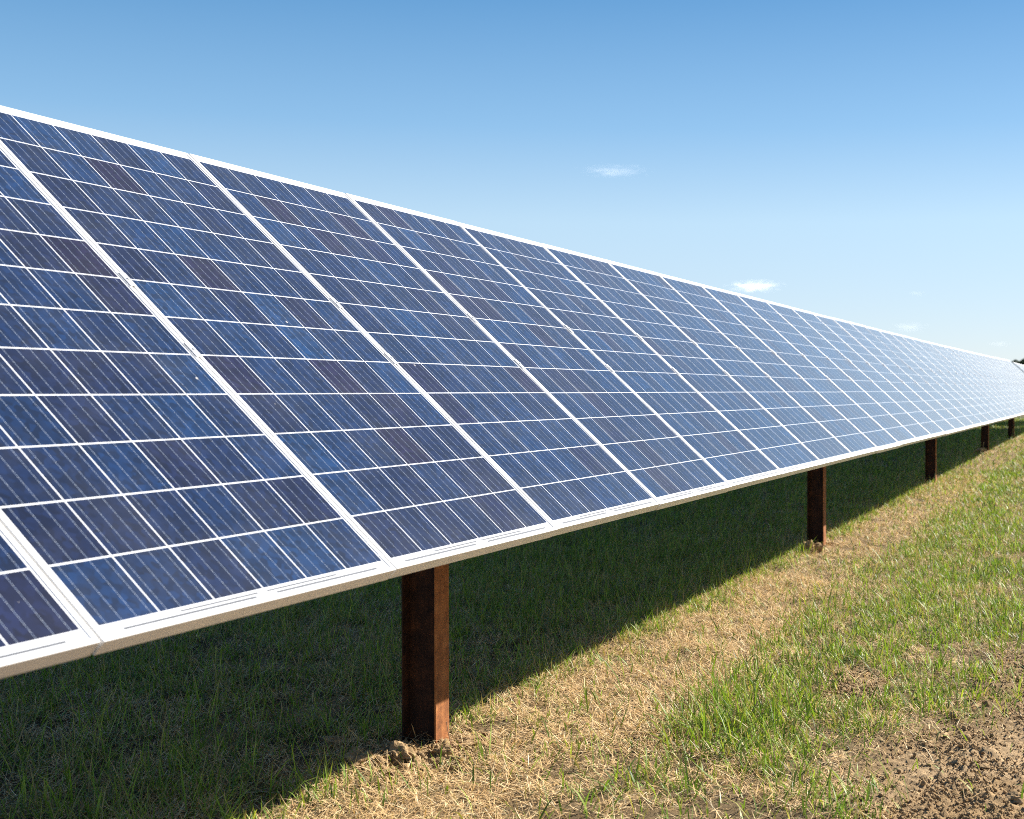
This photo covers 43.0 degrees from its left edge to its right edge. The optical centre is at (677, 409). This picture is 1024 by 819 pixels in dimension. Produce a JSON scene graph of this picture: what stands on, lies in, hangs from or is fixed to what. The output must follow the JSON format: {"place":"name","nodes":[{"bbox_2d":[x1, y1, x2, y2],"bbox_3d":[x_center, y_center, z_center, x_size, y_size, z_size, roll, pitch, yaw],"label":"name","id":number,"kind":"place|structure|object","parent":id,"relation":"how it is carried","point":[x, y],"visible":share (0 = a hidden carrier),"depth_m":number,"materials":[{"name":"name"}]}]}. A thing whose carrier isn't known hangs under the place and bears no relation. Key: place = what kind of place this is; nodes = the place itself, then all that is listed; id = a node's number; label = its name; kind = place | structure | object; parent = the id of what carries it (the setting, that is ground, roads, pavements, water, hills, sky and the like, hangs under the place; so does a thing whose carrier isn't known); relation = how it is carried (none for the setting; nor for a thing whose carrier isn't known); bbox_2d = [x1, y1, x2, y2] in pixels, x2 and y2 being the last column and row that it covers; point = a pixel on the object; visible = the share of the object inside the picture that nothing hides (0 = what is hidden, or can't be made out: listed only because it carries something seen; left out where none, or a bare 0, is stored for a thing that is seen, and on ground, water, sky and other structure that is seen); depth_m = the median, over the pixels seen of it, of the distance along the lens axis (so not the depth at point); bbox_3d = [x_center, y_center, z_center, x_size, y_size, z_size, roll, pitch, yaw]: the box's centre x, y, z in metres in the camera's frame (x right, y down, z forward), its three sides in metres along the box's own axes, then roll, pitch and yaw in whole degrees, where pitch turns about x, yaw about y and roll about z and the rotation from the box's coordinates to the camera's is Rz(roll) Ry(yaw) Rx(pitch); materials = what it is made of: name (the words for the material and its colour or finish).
{"place":"outdoors","nodes":[
{"label":"outdoors","id":0,"kind":"place"},
{"bbox_2d":[0,415,1023,818],"bbox_3d":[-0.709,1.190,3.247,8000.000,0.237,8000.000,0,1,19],"label":"ground","id":1,"kind":"structure","parent":0,"point":[726,801],"depth_m":5.03,"materials":[{"name":"green plant"}]},
{"bbox_2d":[322,735,352,748],"bbox_3d":[-1.265,1.247,4.779,0.108,0.057,0.154,0,-10,41],"label":"earth clod","id":2,"kind":"object","parent":1,"relation":"on","point":[332,739],"visible":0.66,"depth_m":4.74,"materials":[{"name":"brown soil"}]},
{"bbox_2d":[338,746,376,769],"bbox_3d":[-1.140,1.246,4.555,0.156,0.073,0.167,1,1,38],"label":"earth clod","id":3,"kind":"object","parent":1,"relation":"on","point":[353,759],"visible":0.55,"depth_m":4.52,"materials":[{"name":"brown soil"}]},
{"bbox_2d":[388,740,416,764],"bbox_3d":[-0.995,1.236,4.619,0.098,0.085,0.194,-7,6,-28],"label":"earth clod","id":4,"kind":"object","parent":1,"relation":"on","point":[407,753],"visible":0.8,"depth_m":4.58,"materials":[{"name":"brown soil"}]},
{"bbox_2d":[412,763,425,771],"bbox_3d":[-0.913,1.266,4.503,0.065,0.046,0.048,0,1,8],"label":"earth clod","id":5,"kind":"object","parent":1,"relation":"on","point":[418,765],"visible":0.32,"depth_m":4.50,"materials":[{"name":"brown soil"}]},
{"bbox_2d":[401,564,448,743],"bbox_3d":[-0.945,0.735,4.795,0.144,1.735,0.100,0,1,19],"label":"steel post","id":6,"kind":"object","parent":1,"relation":"on","point":[425,644],"visible":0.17,"depth_m":4.79,"materials":[{"name":"brown metal"}]},
{"bbox_2d":[438,744,453,756],"bbox_3d":[-0.840,1.239,4.637,0.061,0.059,0.057,-1,1,-39],"label":"earth clod","id":7,"kind":"object","parent":1,"relation":"on","point":[446,751],"visible":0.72,"depth_m":4.62,"materials":[{"name":"brown soil"}]},
{"bbox_2d":[456,735,482,748],"bbox_3d":[-0.787,1.240,4.750,0.136,0.052,0.077,-13,8,-42],"label":"earth clod","id":8,"kind":"object","parent":1,"relation":"on","point":[467,740],"visible":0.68,"depth_m":4.74,"materials":[{"name":"brown soil"}]},
{"bbox_2d":[0,417,1023,818],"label":"grass","id":9,"kind":"structure","parent":1,"relation":"on","point":[712,507],"depth_m":6.41,"materials":[{"name":"green plant"}]},
{"bbox_2d":[0,422,1023,818],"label":"straw","id":10,"kind":"object","parent":1,"relation":"on","point":[584,682],"visible":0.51,"depth_m":5.47,"materials":[{"name":"beige plant"}]},
{"bbox_2d":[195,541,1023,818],"bbox_3d":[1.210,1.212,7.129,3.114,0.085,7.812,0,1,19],"label":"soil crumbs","id":11,"kind":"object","parent":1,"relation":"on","point":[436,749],"visible":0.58,"depth_m":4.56,"materials":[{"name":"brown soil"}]},
{"bbox_2d":[800,540,822,554],"bbox_3d":[1.079,1.156,10.479,0.205,0.184,0.170,0,-7,28],"label":"earth clod","id":12,"kind":"object","parent":1,"relation":"on","point":[814,546],"visible":0.55,"depth_m":10.44,"materials":[{"name":"brown soil"}]},
{"bbox_2d":[807,466,825,545],"bbox_3d":[1.189,0.645,10.995,0.144,1.734,0.100,0,1,19],"label":"steel post","id":13,"kind":"object","parent":1,"relation":"on","point":[816,502],"visible":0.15,"depth_m":10.99,"materials":[{"name":"brown metal"}]},
{"bbox_2d":[925,438,936,482],"bbox_3d":[3.483,0.519,17.660,0.144,1.674,0.100,0,1,19],"label":"steel post","id":14,"kind":"object","parent":1,"relation":"on","point":[930,457],"visible":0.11,"depth_m":17.66,"materials":[{"name":"brown metal"}]},
{"bbox_2d":[949,710,961,718],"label":"earth clod","id":15,"kind":"object","parent":1,"relation":"on","point":[954,715],"visible":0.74,"depth_m":5.18,"materials":[{"name":"brown soil"}]},
{"bbox_2d":[971,448,985,453],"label":"earth clod","id":16,"kind":"object","parent":1,"relation":"on","point":[978,450],"visible":0.55,"depth_m":23.72,"materials":[{"name":"brown soil"}]},
{"bbox_2d":[981,425,988,450],"bbox_3d":[5.924,0.361,24.750,0.144,1.583,0.100,0,1,19],"label":"steel post","id":17,"kind":"object","parent":1,"relation":"on","point":[985,434],"visible":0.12,"depth_m":24.75,"materials":[{"name":"brown metal"}]},
{"label":"torque tube","id":18,"kind":"object","parent":17,"relation":"on","visible":0},
{"bbox_2d":[0,523,99,678],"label":"solar panel","id":19,"kind":"object","parent":18,"relation":"attached to","point":[42,624],"visible":1,"depth_m":2.25,"materials":[{"name":"glass"}]},
{"bbox_2d":[0,145,395,654],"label":"solar panel","id":20,"kind":"object","parent":18,"relation":"attached to","point":[157,481],"visible":1,"depth_m":2.91,"materials":[{"name":"glass"}]},
{"bbox_2d":[0,105,557,578],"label":"solar panel","id":21,"kind":"object","parent":18,"relation":"attached to","point":[404,473],"visible":0.97,"depth_m":3.84,"materials":[{"name":"glass"}]},
{"bbox_2d":[189,153,659,535],"bbox_3d":[-0.922,-0.265,4.871,1.954,0.043,0.996,44,14,13],"label":"solar panel","id":22,"kind":"object","parent":18,"relation":"attached to","point":[549,457],"visible":0.95,"depth_m":4.79,"materials":[{"name":"glass"}]},
{"bbox_2d":[345,193,731,509],"bbox_3d":[-0.599,-0.278,5.804,1.954,0.043,0.996,44,14,13],"label":"solar panel","id":23,"kind":"object","parent":18,"relation":"attached to","point":[631,432],"visible":0.98,"depth_m":5.74,"materials":[{"name":"glass"}]},
{"bbox_2d":[458,222,783,491],"bbox_3d":[-0.280,-0.292,6.739,1.954,0.045,0.996,44,14,13],"label":"solar panel","id":24,"kind":"object","parent":18,"relation":"attached to","point":[700,425],"visible":0.96,"depth_m":6.69,"materials":[{"name":"glass"}]},
{"bbox_2d":[540,243,822,477],"bbox_3d":[0.043,-0.306,7.673,1.954,0.043,0.996,44,14,13],"label":"solar panel","id":25,"kind":"object","parent":18,"relation":"attached to","point":[758,426],"visible":0.96,"depth_m":7.62,"materials":[{"name":"glass"}]},
{"bbox_2d":[605,259,853,467],"bbox_3d":[0.364,-0.319,8.608,1.954,0.044,0.996,44,14,13],"label":"solar panel","id":26,"kind":"object","parent":18,"relation":"attached to","point":[796,420],"visible":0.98,"depth_m":8.57,"materials":[{"name":"glass"}]},
{"bbox_2d":[657,273,879,459],"bbox_3d":[0.684,-0.333,9.541,1.954,0.043,0.996,44,14,13],"label":"solar panel","id":27,"kind":"object","parent":18,"relation":"attached to","point":[809,399],"visible":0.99,"depth_m":9.51,"materials":[{"name":"glass"}]},
{"bbox_2d":[700,284,900,452],"bbox_3d":[1.009,-0.344,10.476,1.954,0.043,0.996,44,14,13],"label":"solar panel","id":28,"kind":"object","parent":18,"relation":"attached to","point":[827,389],"visible":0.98,"depth_m":10.44,"materials":[{"name":"glass"}]},
{"bbox_2d":[734,292,917,446],"bbox_3d":[1.328,-0.360,11.410,1.954,0.043,0.996,44,14,13],"label":"solar panel","id":29,"kind":"object","parent":18,"relation":"attached to","point":[874,410],"visible":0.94,"depth_m":11.38,"materials":[{"name":"glass"}]},
{"bbox_2d":[764,300,932,442],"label":"solar panel","id":30,"kind":"object","parent":18,"relation":"attached to","point":[864,382],"visible":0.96,"depth_m":12.32,"materials":[{"name":"glass"}]},
{"bbox_2d":[790,307,945,438],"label":"solar panel","id":31,"kind":"object","parent":18,"relation":"attached to","point":[890,390],"visible":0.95,"depth_m":13.27,"materials":[{"name":"glass"}]},
{"bbox_2d":[813,313,956,435],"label":"solar panel","id":32,"kind":"object","parent":18,"relation":"attached to","point":[901,386],"visible":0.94,"depth_m":14.20,"materials":[{"name":"glass"}]},
{"bbox_2d":[831,317,966,432],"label":"solar panel","id":33,"kind":"object","parent":18,"relation":"attached to","point":[904,377],"visible":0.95,"depth_m":15.13,"materials":[{"name":"glass"}]},
{"bbox_2d":[849,322,975,429],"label":"solar panel","id":34,"kind":"object","parent":18,"relation":"attached to","point":[909,371],"visible":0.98,"depth_m":16.07,"materials":[{"name":"glass"}]},
{"bbox_2d":[864,326,983,427],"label":"solar panel","id":35,"kind":"object","parent":18,"relation":"attached to","point":[936,386],"visible":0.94,"depth_m":17.02,"materials":[{"name":"glass"}]},
{"bbox_2d":[877,329,990,425],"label":"solar panel","id":36,"kind":"object","parent":18,"relation":"attached to","point":[937,378],"visible":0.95,"depth_m":17.95,"materials":[{"name":"glass"}]},
{"bbox_2d":[889,332,996,423],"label":"solar panel","id":37,"kind":"object","parent":18,"relation":"attached to","point":[946,379],"visible":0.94,"depth_m":18.88,"materials":[{"name":"glass"}]},
{"bbox_2d":[901,335,1002,421],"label":"solar panel","id":38,"kind":"object","parent":18,"relation":"attached to","point":[958,383],"visible":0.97,"depth_m":19.82,"materials":[{"name":"glass"}]},
{"bbox_2d":[910,337,1007,420],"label":"solar panel","id":39,"kind":"object","parent":18,"relation":"attached to","point":[961,380],"visible":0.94,"depth_m":20.76,"materials":[{"name":"glass"}]},
{"bbox_2d":[920,340,1011,419],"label":"solar panel","id":40,"kind":"object","parent":18,"relation":"attached to","point":[970,382],"visible":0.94,"depth_m":21.70,"materials":[{"name":"glass"}]},
{"bbox_2d":[928,342,1016,418],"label":"solar panel","id":41,"kind":"object","parent":18,"relation":"attached to","point":[974,380],"visible":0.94,"depth_m":22.61,"materials":[{"name":"glass"}]},
{"bbox_2d":[936,344,1020,416],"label":"solar panel","id":42,"kind":"object","parent":18,"relation":"attached to","point":[986,386],"visible":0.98,"depth_m":23.57,"materials":[{"name":"glass"}]},
{"bbox_2d":[942,345,1023,415],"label":"solar panel","id":43,"kind":"object","parent":18,"relation":"attached to","point":[991,386],"visible":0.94,"depth_m":24.49,"materials":[{"name":"glass"}]},
{"bbox_2d":[949,347,1023,412],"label":"solar panel","id":44,"kind":"object","parent":18,"relation":"attached to","point":[967,361],"visible":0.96,"depth_m":25.41,"materials":[{"name":"glass"}]},
{"bbox_2d":[955,348,1023,408],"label":"solar panel","id":45,"kind":"object","parent":18,"relation":"attached to","point":[991,378],"visible":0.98,"depth_m":26.37,"materials":[{"name":"glass"}]},
{"bbox_2d":[961,350,1023,404],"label":"solar panel","id":46,"kind":"object","parent":18,"relation":"attached to","point":[993,376],"visible":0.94,"depth_m":27.33,"materials":[{"name":"glass"}]},
{"bbox_2d":[966,351,1023,401],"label":"solar panel","id":47,"kind":"object","parent":18,"relation":"attached to","point":[996,376],"visible":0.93,"depth_m":28.25,"materials":[{"name":"glass"}]},
{"bbox_2d":[971,352,1023,397],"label":"solar panel","id":48,"kind":"object","parent":18,"relation":"attached to","point":[1000,376],"visible":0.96,"depth_m":29.23,"materials":[{"name":"glass"}]},
{"bbox_2d":[976,353,1023,394],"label":"solar panel","id":49,"kind":"object","parent":18,"relation":"attached to","point":[999,372],"visible":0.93,"depth_m":30.16,"materials":[{"name":"glass"}]},
{"bbox_2d":[980,354,1023,391],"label":"solar panel","id":50,"kind":"object","parent":18,"relation":"attached to","point":[1004,374],"visible":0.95,"depth_m":31.10,"materials":[{"name":"glass"}]},
{"bbox_2d":[984,355,1023,389],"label":"solar panel","id":51,"kind":"object","parent":18,"relation":"attached to","point":[1005,372],"visible":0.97,"depth_m":32.01,"materials":[{"name":"glass"}]},
{"bbox_2d":[988,356,1023,386],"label":"solar panel","id":52,"kind":"object","parent":18,"relation":"attached to","point":[1004,369],"visible":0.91,"depth_m":33.00,"materials":[{"name":"glass"}]},
{"bbox_2d":[992,357,1023,384],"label":"solar panel","id":53,"kind":"object","parent":18,"relation":"attached to","point":[1009,371],"visible":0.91,"depth_m":33.92,"materials":[{"name":"glass"}]},
{"bbox_2d":[995,357,1023,381],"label":"solar panel","id":54,"kind":"object","parent":18,"relation":"attached to","point":[1014,373],"visible":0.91,"depth_m":34.85,"materials":[{"name":"glass"}]},
{"bbox_2d":[999,358,1023,379],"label":"solar panel","id":55,"kind":"object","parent":18,"relation":"attached to","point":[1005,363],"visible":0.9,"depth_m":35.80,"materials":[{"name":"glass"}]},
{"bbox_2d":[1002,359,1023,377],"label":"solar panel","id":56,"kind":"object","parent":18,"relation":"attached to","point":[1013,368],"visible":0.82,"depth_m":36.77,"materials":[{"name":"glass"}]},
{"bbox_2d":[1004,359,1023,375],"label":"solar panel","id":57,"kind":"object","parent":18,"relation":"attached to","point":[1014,367],"visible":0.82,"depth_m":37.67,"materials":[{"name":"glass"}]},
{"bbox_2d":[978,763,993,770],"bbox_3d":[1.079,1.260,4.513,0.051,0.023,0.046,0,1,-19],"label":"earth clod","id":58,"kind":"object","parent":1,"relation":"on","point":[986,766],"visible":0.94,"depth_m":4.50,"materials":[{"name":"brown soil"}]},
{"bbox_2d":[1008,418,1013,437],"bbox_3d":[7.987,0.250,30.744,0.144,1.575,0.100,0,1,19],"label":"steel post","id":59,"kind":"object","parent":1,"relation":"on","point":[1010,426],"visible":0.12,"depth_m":30.75,"materials":[{"name":"brown metal"}]},
{"bbox_2d":[1005,791,1023,804],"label":"earth clod","id":60,"kind":"object","parent":1,"relation":"on","point":[1015,796],"visible":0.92,"depth_m":4.10,"materials":[{"name":"brown soil"}]},
{"bbox_2d":[1014,358,1023,364],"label":"tree","id":61,"kind":"object","parent":1,"relation":"on","point":[1021,361],"visible":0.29,"depth_m":221.86,"materials":[{"name":"green plant"}]},
{"bbox_2d":[0,0,1023,361],"label":"sky","id":62,"kind":"structure","parent":0,"point":[861,162],"materials":[{"name":"blue"}]},
{"bbox_2d":[1012,362,1023,372],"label":"solar panel","id":63,"kind":"object","parent":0,"point":[1018,366],"visible":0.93,"depth_m":40.49,"materials":[{"name":"glass"}]}
]}

